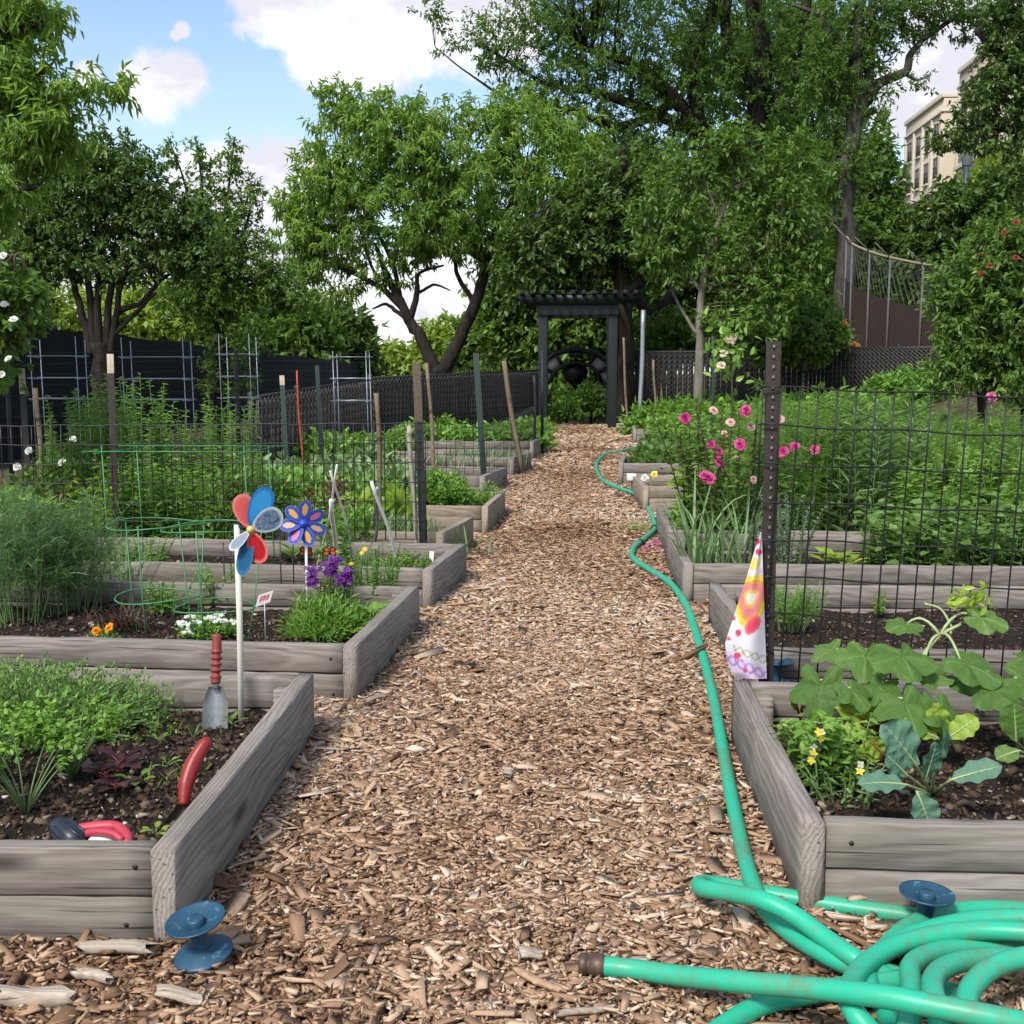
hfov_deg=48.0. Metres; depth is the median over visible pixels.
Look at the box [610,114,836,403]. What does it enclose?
young tree
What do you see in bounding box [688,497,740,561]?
garlic plant
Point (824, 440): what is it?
feathery plant
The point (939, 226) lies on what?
dark bush
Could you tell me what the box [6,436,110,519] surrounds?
white rose
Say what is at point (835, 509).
feathery plant
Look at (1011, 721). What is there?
broad leaf plant
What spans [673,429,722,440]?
strawberry plant
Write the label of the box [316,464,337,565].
white stake
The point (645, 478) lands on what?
flowers
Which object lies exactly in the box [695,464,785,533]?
garlic plant
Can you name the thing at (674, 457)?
strawberry plant
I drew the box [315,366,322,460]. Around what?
fence stake
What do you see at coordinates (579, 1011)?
wood piece
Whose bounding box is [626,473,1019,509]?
raised bed
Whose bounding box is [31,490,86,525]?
rust bush
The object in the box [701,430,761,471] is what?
leafy plant
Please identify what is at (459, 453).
onion plant
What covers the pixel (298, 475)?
leafy plant
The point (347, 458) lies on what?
leafy plant
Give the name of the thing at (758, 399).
pepper plant
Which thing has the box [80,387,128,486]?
tall weed
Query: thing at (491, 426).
plant
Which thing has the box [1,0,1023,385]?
sky
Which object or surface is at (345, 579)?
snapdragon
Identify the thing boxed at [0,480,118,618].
dill plant
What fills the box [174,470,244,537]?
leafy plant
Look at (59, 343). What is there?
screen fence
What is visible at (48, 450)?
tall weed
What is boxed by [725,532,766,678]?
printed flag
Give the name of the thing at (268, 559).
soil litter
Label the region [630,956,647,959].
wood piece
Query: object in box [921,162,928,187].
window
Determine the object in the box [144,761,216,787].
weed
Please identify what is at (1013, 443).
feathery plant
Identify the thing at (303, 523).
pinwheel
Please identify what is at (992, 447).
leafy plant
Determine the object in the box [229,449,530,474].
raised bed
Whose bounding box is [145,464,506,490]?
raised bed
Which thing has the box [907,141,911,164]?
window
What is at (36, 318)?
background tree
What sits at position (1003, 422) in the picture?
feathery plant
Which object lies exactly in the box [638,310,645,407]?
steel pipe
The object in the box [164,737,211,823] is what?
trowel
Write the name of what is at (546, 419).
plant
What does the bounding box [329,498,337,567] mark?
white stake
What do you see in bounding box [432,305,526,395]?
background tree
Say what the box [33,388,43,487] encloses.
stake
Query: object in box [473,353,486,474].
fence stake
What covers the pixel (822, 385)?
pepper plant
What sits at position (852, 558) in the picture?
seedling
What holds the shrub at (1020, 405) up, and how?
on the ground at (961, 407)
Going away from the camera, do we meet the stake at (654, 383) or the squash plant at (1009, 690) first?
the squash plant at (1009, 690)
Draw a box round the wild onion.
[107,523,178,580]
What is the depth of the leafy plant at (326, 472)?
8.09 m
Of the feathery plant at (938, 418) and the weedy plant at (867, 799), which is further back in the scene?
the feathery plant at (938, 418)
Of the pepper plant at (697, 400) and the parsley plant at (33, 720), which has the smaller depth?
the parsley plant at (33, 720)
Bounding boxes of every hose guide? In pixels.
[165,901,232,973]
[773,658,794,681]
[896,880,955,922]
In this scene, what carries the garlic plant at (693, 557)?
on the raised bed at (691, 580)
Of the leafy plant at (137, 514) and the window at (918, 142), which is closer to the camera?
the leafy plant at (137, 514)
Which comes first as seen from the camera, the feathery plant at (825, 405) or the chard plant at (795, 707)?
the chard plant at (795, 707)
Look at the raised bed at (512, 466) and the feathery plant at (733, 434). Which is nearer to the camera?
the feathery plant at (733, 434)
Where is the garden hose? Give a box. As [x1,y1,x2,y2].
[578,445,1023,1023]
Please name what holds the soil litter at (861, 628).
on the raised bed at (723, 600)
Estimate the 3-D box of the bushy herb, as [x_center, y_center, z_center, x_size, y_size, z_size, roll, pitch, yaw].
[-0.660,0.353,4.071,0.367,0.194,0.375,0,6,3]
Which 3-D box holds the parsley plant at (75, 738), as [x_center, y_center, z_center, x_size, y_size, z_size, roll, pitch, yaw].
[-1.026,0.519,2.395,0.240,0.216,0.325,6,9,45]
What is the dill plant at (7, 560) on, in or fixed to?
on the raised bed at (354, 665)
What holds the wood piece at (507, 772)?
on the wood chips
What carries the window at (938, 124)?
in the apartment building
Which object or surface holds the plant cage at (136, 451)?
on the raised bed at (440, 575)
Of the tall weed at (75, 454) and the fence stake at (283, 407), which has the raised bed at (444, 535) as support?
the tall weed at (75, 454)
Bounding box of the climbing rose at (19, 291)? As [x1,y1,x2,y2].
[0,240,57,396]
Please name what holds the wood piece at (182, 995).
on the wood chips
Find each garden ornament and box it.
[299,547,312,555]
[322,547,335,580]
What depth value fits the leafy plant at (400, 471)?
8.38 m
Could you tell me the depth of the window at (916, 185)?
113.68 m
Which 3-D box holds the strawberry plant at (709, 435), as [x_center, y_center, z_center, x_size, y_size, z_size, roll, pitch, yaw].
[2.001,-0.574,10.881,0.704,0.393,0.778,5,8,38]
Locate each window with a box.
[906,173,910,196]
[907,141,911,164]
[913,168,919,191]
[914,135,920,159]
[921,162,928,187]
[923,129,929,154]
[931,156,937,181]
[932,122,939,147]
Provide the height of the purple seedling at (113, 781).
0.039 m
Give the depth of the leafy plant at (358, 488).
7.16 m
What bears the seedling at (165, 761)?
on the raised bed at (124, 889)
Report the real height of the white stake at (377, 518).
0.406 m
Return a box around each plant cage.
[27,336,89,477]
[82,445,286,579]
[120,337,195,437]
[216,333,260,460]
[329,351,372,465]
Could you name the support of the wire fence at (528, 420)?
on the raised bed at (476, 478)
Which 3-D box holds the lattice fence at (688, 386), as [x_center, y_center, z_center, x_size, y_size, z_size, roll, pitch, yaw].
[3.311,-2.061,19.085,3.172,1.318,0.112,0,6,3]
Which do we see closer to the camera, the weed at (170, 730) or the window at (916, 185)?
the weed at (170, 730)
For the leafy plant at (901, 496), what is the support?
on the raised bed at (663, 526)
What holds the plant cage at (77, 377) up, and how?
on the ground at (961, 407)
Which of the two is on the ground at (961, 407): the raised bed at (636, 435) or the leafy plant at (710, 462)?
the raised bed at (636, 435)
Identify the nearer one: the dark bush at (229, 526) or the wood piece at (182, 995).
the wood piece at (182, 995)
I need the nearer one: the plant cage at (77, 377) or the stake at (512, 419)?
the plant cage at (77, 377)
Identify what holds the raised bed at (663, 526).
on the ground at (961, 407)
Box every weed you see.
[34,415,81,490]
[42,374,108,504]
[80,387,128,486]
[81,374,159,520]
[115,373,190,531]
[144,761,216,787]
[152,718,221,737]
[169,408,218,514]
[199,382,261,509]
[221,436,263,490]
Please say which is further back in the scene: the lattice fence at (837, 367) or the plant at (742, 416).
the lattice fence at (837, 367)
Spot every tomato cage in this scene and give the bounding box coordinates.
[105,517,205,638]
[160,519,261,640]
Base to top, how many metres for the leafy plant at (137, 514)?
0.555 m
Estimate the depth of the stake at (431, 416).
8.40 m
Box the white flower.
[175,610,244,639]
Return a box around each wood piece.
[0,984,75,1008]
[70,968,113,983]
[77,939,160,954]
[152,984,207,1005]
[363,695,386,702]
[502,767,513,777]
[511,965,564,991]
[515,946,542,959]
[554,1004,615,1016]
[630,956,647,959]
[846,895,866,901]
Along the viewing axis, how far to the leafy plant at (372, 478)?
7.34 m
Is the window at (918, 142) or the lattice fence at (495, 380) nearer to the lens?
the lattice fence at (495, 380)
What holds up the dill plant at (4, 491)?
on the raised bed at (354, 665)
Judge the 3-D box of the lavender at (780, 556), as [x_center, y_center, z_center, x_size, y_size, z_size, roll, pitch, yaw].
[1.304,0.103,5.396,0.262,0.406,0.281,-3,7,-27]
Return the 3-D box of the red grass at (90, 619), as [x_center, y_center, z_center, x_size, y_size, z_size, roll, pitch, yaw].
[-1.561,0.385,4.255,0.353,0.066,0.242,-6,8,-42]
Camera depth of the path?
1.91 m
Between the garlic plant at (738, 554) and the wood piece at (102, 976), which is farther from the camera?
the garlic plant at (738, 554)
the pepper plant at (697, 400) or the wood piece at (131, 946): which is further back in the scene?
the pepper plant at (697, 400)
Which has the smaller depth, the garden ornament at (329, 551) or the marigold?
the marigold
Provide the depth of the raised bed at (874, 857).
2.11 m
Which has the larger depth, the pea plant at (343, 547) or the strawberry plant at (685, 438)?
the strawberry plant at (685, 438)
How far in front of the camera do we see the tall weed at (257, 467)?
6.61 m
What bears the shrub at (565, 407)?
on the ground at (961, 407)
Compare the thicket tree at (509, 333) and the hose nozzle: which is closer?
the hose nozzle
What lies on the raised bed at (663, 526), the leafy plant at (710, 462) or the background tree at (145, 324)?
the leafy plant at (710, 462)
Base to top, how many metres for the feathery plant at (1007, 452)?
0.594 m
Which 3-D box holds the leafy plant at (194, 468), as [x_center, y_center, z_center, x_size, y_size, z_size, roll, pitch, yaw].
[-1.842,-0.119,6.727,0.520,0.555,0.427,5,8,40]
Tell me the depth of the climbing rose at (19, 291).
6.02 m
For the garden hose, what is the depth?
1.84 m
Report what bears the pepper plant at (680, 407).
on the ground at (961, 407)
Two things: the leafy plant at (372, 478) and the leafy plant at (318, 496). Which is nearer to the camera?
the leafy plant at (318, 496)
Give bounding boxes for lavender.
[747,513,761,562]
[759,489,827,563]
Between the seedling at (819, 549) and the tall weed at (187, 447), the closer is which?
the seedling at (819, 549)
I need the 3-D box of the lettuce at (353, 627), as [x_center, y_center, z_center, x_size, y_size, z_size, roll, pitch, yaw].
[-0.571,0.415,4.032,0.135,0.061,0.107,0,6,3]
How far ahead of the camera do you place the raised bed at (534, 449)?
12.84 m
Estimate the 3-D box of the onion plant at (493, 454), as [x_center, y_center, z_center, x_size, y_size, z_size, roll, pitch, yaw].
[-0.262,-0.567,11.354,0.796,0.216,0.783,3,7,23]
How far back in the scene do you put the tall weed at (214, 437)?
6.79 m
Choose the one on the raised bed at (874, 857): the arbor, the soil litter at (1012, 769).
the soil litter at (1012, 769)
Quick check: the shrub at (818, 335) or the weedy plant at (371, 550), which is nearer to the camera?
the weedy plant at (371, 550)
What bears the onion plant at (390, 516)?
on the raised bed at (444, 535)
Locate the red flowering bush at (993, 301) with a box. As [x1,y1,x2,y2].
[914,206,1023,429]
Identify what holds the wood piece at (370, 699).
on the wood chips
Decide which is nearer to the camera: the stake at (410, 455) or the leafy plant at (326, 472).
the stake at (410, 455)
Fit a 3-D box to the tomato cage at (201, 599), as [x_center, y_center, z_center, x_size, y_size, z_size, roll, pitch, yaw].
[-1.015,0.264,3.924,0.345,0.446,0.345,0,6,3]
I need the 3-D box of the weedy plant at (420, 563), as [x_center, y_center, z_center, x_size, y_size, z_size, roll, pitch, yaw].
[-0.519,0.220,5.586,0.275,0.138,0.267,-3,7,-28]
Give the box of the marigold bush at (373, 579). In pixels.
[321,545,409,600]
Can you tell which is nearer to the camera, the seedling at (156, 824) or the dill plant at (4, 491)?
the seedling at (156, 824)
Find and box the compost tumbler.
[535,346,605,384]
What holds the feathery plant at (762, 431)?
on the raised bed at (663, 526)
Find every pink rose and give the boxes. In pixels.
[645,307,826,532]
[980,392,1000,459]
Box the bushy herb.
[275,586,377,642]
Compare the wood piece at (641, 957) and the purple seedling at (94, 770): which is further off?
the purple seedling at (94, 770)
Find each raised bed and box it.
[0,537,466,606]
[0,579,418,698]
[0,672,314,943]
[143,516,472,548]
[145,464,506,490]
[145,489,504,532]
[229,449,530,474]
[269,437,552,457]
[618,455,715,483]
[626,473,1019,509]
[632,425,672,442]
[656,505,1021,553]
[666,532,1023,602]
[708,583,1023,683]
[731,680,1023,908]
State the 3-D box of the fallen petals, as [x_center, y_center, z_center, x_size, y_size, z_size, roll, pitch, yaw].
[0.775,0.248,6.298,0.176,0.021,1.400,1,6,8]
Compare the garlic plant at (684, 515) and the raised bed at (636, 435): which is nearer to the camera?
the garlic plant at (684, 515)
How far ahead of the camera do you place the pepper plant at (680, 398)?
17.11 m
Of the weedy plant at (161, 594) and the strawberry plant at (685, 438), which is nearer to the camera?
the weedy plant at (161, 594)
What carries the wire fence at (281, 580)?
on the ground at (961, 407)
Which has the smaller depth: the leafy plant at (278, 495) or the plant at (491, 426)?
the leafy plant at (278, 495)
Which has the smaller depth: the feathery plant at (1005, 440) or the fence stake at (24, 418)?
the fence stake at (24, 418)
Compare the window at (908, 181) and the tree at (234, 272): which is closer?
the tree at (234, 272)
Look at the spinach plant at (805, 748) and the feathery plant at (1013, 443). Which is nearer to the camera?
the spinach plant at (805, 748)
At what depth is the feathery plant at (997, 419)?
9.07 m
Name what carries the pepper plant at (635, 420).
on the ground at (961, 407)
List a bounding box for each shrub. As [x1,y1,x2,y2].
[548,383,589,423]
[574,378,605,423]
[633,300,708,398]
[688,304,764,370]
[736,283,856,395]
[828,320,861,384]
[864,363,956,407]
[975,365,1023,428]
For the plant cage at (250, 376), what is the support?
on the raised bed at (476, 478)
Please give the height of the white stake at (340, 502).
0.536 m
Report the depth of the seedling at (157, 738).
2.84 m
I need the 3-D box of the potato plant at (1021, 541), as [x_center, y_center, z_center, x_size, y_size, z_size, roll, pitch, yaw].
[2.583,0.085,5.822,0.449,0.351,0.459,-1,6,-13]
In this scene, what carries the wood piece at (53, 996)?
on the wood chips
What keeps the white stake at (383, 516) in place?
on the raised bed at (440, 575)
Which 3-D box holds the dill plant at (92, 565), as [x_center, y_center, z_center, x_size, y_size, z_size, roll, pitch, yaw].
[-1.674,0.152,4.450,0.511,0.496,0.514,-2,7,-17]
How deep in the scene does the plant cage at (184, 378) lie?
8.89 m
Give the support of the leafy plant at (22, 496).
on the raised bed at (440, 575)
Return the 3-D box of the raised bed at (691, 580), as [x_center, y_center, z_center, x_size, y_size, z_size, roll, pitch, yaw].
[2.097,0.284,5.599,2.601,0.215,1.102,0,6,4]
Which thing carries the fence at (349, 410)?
on the ground at (961, 407)
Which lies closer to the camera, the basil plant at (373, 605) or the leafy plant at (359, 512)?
the basil plant at (373, 605)
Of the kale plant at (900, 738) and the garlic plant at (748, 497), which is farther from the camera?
the garlic plant at (748, 497)
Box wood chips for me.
[0,423,1023,1023]
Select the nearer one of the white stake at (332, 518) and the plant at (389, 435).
the white stake at (332, 518)
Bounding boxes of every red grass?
[46,607,111,631]
[76,591,173,633]
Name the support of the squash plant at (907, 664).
on the raised bed at (874, 857)
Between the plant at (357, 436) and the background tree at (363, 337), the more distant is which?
the background tree at (363, 337)
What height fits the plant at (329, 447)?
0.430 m
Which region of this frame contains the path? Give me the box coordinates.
[145,447,961,1022]
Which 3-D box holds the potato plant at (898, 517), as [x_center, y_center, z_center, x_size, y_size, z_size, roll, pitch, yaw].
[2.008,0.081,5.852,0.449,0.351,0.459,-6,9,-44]
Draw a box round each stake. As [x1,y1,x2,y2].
[19,369,32,495]
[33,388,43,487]
[107,354,118,536]
[279,375,288,465]
[296,371,304,466]
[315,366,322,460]
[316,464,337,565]
[329,470,354,563]
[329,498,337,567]
[370,481,398,565]
[373,486,378,541]
[374,393,382,530]
[407,426,417,542]
[425,363,434,479]
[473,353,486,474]
[501,361,524,471]
[533,375,536,438]
[622,337,627,416]
[652,360,656,403]
[711,336,714,426]
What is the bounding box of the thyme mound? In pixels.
[0,649,186,756]
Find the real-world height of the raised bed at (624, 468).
0.216 m
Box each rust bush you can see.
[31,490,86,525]
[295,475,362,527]
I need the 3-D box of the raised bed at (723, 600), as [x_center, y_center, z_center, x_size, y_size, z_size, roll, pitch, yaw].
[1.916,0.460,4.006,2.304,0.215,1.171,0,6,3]
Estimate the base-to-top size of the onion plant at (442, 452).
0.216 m
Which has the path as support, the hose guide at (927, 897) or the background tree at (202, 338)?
the hose guide at (927, 897)
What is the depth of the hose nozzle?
2.09 m
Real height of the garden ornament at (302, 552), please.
0.304 m
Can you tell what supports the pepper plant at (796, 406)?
on the ground at (961, 407)
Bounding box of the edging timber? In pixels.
[616,423,624,430]
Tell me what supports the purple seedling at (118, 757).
on the raised bed at (124, 889)
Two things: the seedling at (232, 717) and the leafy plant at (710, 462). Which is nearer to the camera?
the seedling at (232, 717)
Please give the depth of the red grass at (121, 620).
4.18 m
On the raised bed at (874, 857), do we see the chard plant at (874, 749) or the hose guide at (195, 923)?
the chard plant at (874, 749)
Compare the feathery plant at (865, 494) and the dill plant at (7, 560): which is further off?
the feathery plant at (865, 494)
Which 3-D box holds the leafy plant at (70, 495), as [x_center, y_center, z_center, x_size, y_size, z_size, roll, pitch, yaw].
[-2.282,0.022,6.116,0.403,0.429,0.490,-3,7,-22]
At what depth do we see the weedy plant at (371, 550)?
5.51 m
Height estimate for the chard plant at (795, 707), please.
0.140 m
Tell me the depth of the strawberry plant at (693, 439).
10.63 m
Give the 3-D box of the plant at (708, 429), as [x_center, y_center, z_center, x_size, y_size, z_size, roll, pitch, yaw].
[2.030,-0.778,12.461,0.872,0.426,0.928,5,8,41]
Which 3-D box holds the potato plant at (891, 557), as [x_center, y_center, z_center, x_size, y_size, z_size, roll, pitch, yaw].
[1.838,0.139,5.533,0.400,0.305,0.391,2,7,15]
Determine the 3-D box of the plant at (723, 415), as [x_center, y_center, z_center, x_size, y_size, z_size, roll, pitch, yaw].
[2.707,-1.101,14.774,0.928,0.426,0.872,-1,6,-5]
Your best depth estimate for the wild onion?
5.12 m
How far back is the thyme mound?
2.97 m
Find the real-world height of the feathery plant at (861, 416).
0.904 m
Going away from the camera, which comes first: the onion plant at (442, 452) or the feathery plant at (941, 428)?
the feathery plant at (941, 428)
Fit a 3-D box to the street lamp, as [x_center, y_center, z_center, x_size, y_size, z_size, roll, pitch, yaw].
[11.352,-6.695,28.944,0.440,5.920,0.440,0,6,3]
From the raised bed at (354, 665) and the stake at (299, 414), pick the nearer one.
the raised bed at (354, 665)
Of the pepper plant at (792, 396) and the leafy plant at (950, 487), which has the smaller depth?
the leafy plant at (950, 487)
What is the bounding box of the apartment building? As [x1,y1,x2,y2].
[893,36,1023,330]
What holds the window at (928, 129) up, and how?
in the apartment building
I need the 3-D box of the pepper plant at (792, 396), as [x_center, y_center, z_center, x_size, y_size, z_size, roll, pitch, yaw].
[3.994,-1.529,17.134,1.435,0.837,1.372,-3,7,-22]
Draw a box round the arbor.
[517,290,639,427]
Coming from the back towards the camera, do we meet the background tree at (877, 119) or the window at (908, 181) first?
the window at (908, 181)
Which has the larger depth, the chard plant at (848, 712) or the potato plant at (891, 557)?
the potato plant at (891, 557)
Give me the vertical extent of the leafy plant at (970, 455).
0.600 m
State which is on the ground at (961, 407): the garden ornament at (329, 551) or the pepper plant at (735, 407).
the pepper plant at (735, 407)
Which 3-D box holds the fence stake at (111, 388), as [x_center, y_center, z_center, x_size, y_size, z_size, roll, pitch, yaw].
[-2.098,-0.263,6.076,0.043,1.132,0.032,0,6,3]
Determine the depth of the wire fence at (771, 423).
3.09 m
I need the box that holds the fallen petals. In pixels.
[642,540,667,578]
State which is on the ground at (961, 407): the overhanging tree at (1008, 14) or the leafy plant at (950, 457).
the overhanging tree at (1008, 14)
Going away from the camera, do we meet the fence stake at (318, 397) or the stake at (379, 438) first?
the stake at (379, 438)
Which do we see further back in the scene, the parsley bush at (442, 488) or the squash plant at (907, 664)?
the parsley bush at (442, 488)
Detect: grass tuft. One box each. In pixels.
[458,524,495,554]
[611,518,653,530]
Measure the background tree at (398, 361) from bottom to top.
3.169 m
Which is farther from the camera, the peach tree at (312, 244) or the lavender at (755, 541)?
the peach tree at (312, 244)
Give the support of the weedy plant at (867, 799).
on the raised bed at (874, 857)
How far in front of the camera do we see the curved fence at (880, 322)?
20.28 m
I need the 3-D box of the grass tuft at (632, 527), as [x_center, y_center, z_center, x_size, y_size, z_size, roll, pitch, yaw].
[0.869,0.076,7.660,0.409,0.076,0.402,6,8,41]
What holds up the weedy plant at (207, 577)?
on the raised bed at (354, 665)
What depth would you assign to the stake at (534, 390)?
13.13 m
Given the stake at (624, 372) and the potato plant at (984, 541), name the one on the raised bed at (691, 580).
the potato plant at (984, 541)
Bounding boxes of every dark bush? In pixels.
[181,465,281,538]
[884,157,1023,363]
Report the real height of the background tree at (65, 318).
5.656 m
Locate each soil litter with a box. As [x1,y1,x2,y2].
[0,602,372,642]
[0,707,265,840]
[71,554,417,565]
[686,551,1019,564]
[773,720,1023,819]
[774,606,1023,649]
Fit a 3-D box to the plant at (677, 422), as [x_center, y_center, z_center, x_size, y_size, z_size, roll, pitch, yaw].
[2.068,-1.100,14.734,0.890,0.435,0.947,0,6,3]
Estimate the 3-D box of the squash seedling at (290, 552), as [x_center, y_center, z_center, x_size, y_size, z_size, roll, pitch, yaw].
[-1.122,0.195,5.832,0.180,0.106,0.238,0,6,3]
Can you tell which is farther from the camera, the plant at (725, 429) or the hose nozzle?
the plant at (725, 429)
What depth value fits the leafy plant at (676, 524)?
6.54 m
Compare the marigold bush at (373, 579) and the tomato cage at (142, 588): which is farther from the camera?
the marigold bush at (373, 579)
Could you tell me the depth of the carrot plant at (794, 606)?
4.14 m
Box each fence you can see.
[0,325,362,462]
[0,350,545,481]
[0,363,427,542]
[155,405,534,475]
[218,527,327,583]
[247,374,375,461]
[367,368,537,437]
[633,348,807,415]
[743,341,1023,682]
[807,344,948,406]
[832,223,956,388]
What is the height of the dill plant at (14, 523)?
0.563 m
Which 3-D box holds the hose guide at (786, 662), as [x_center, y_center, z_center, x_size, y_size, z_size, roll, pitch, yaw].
[0.793,0.477,3.440,0.100,0.070,0.100,0,6,3]
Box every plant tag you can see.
[255,591,272,641]
[429,551,433,563]
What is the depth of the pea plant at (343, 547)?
5.09 m
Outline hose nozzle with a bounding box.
[48,817,132,839]
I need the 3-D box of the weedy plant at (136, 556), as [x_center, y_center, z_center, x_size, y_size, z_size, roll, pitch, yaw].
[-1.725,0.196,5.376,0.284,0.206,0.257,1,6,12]
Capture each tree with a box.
[0,0,148,244]
[0,108,238,449]
[0,230,54,324]
[31,280,103,331]
[79,275,207,345]
[139,127,332,440]
[193,274,271,349]
[232,287,353,362]
[264,71,665,414]
[326,296,392,387]
[373,334,412,389]
[403,308,459,389]
[406,0,877,402]
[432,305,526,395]
[457,211,695,404]
[486,134,723,422]
[598,0,896,373]
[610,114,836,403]
[630,201,834,403]
[786,0,1013,387]
[814,122,931,306]
[918,0,1023,222]
[955,142,1023,202]
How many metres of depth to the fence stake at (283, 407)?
8.46 m
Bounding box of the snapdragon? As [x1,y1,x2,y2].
[303,555,356,607]
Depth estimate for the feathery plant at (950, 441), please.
9.41 m
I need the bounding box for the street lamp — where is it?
[960,125,975,185]
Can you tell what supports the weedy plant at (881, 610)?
on the raised bed at (723, 600)
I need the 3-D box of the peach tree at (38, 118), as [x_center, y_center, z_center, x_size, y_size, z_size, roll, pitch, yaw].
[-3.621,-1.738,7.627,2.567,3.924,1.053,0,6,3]
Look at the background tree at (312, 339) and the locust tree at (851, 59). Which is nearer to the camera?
the locust tree at (851, 59)
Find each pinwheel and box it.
[229,486,282,725]
[280,501,325,600]
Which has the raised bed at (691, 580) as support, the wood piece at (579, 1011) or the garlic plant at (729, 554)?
the garlic plant at (729, 554)
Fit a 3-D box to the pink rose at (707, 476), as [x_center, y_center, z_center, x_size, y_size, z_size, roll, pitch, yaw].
[1.220,-0.457,6.316,0.957,1.319,0.749,4,8,34]
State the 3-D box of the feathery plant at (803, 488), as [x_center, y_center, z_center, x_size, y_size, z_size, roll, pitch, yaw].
[1.701,-0.286,6.967,0.743,0.942,0.736,0,6,3]
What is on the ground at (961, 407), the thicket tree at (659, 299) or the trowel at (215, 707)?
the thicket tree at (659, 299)
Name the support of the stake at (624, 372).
on the wood chips
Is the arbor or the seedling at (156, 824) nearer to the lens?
the seedling at (156, 824)
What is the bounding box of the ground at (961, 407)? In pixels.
[0,360,1022,584]
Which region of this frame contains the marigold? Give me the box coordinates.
[87,623,121,637]
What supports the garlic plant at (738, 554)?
on the raised bed at (691, 580)
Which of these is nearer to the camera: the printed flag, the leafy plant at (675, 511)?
the printed flag
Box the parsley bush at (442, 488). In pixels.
[406,466,479,505]
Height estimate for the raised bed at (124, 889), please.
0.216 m
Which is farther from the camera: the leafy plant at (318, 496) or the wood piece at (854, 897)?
the leafy plant at (318, 496)
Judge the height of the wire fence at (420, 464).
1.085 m
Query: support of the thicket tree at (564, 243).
on the ground at (961, 407)
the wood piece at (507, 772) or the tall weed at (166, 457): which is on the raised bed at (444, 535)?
the tall weed at (166, 457)
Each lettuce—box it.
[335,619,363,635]
[351,486,391,518]
[366,478,428,530]
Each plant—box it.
[0,474,48,611]
[0,474,62,601]
[0,478,82,546]
[0,478,95,627]
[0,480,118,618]
[0,689,61,770]
[0,708,95,814]
[1,686,131,780]
[10,494,147,616]
[55,475,122,552]
[68,471,138,536]
[80,449,174,536]
[109,533,178,560]
[129,459,214,537]
[142,572,197,615]
[157,446,236,516]
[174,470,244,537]
[185,453,255,503]
[190,563,247,606]
[227,453,278,472]
[243,461,305,518]
[255,455,316,481]
[261,460,328,517]
[268,451,324,470]
[279,490,342,528]
[288,426,359,464]
[294,461,352,489]
[312,447,369,475]
[312,492,356,565]
[315,470,372,500]
[324,457,383,489]
[327,427,390,451]
[331,500,386,541]
[338,505,409,530]
[341,502,440,531]
[350,540,385,566]
[351,441,401,465]
[354,451,413,480]
[355,473,412,510]
[360,600,391,616]
[364,428,414,450]
[373,463,448,497]
[379,544,431,566]
[388,513,439,531]
[390,416,457,448]
[403,448,472,466]
[426,442,515,466]
[427,412,469,432]
[428,523,460,543]
[437,422,488,440]
[443,446,524,466]
[463,446,551,466]
[466,419,509,440]
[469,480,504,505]
[487,417,559,448]
[509,415,553,433]
[615,396,679,434]
[618,435,674,462]
[627,437,676,467]
[638,476,731,562]
[640,409,704,440]
[644,396,694,426]
[649,389,703,409]
[654,466,744,552]
[655,431,698,443]
[659,437,698,462]
[660,478,761,529]
[662,467,714,485]
[662,484,731,562]
[668,500,717,529]
[669,420,728,437]
[671,457,762,513]
[671,497,757,562]
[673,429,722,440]
[678,459,745,550]
[679,394,724,418]
[679,434,724,460]
[684,388,743,407]
[684,412,710,430]
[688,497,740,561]
[694,412,737,425]
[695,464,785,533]
[700,431,733,445]
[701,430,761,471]
[702,396,763,417]
[704,422,745,437]
[708,403,764,470]
[708,478,788,562]
[714,408,764,426]
[729,376,836,527]
[745,382,804,404]
[745,388,857,530]
[746,391,783,412]
[763,711,880,794]
[775,579,833,632]
[779,392,852,523]
[781,391,816,411]
[782,392,849,416]
[783,388,845,428]
[785,406,866,523]
[789,581,1008,742]
[790,701,805,720]
[792,376,868,403]
[794,709,847,761]
[794,757,886,809]
[795,395,901,530]
[816,396,904,530]
[819,386,884,454]
[820,387,871,420]
[824,389,867,426]
[824,476,894,522]
[834,694,880,741]
[840,382,936,423]
[841,388,944,498]
[852,510,940,564]
[855,492,957,556]
[856,735,887,771]
[857,719,1002,818]
[859,399,939,514]
[864,382,938,442]
[869,465,931,519]
[871,588,890,614]
[883,387,951,447]
[888,389,974,460]
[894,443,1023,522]
[894,445,987,530]
[899,517,979,565]
[904,703,979,743]
[910,440,955,486]
[910,490,1023,559]
[918,426,980,471]
[933,417,999,450]
[934,430,973,450]
[947,651,1023,712]
[949,511,1023,565]
[952,403,1023,463]
[953,442,1023,528]
[954,422,1015,467]
[969,420,1023,507]
[975,399,1023,454]
[979,492,1023,565]
[991,415,1023,482]
[991,436,1023,504]
[994,703,1023,762]
[1005,417,1023,461]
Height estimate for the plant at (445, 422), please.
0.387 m
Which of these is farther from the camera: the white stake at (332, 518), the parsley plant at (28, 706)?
the white stake at (332, 518)
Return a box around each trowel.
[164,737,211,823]
[202,634,227,729]
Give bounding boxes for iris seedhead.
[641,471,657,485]
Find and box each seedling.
[80,762,129,777]
[87,746,145,773]
[92,776,143,794]
[113,768,154,786]
[140,821,169,836]
[146,732,169,741]
[152,756,183,766]
[222,710,246,729]
[274,542,299,558]
[809,547,840,562]
[820,547,852,563]
[834,553,868,563]
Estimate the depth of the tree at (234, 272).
15.31 m

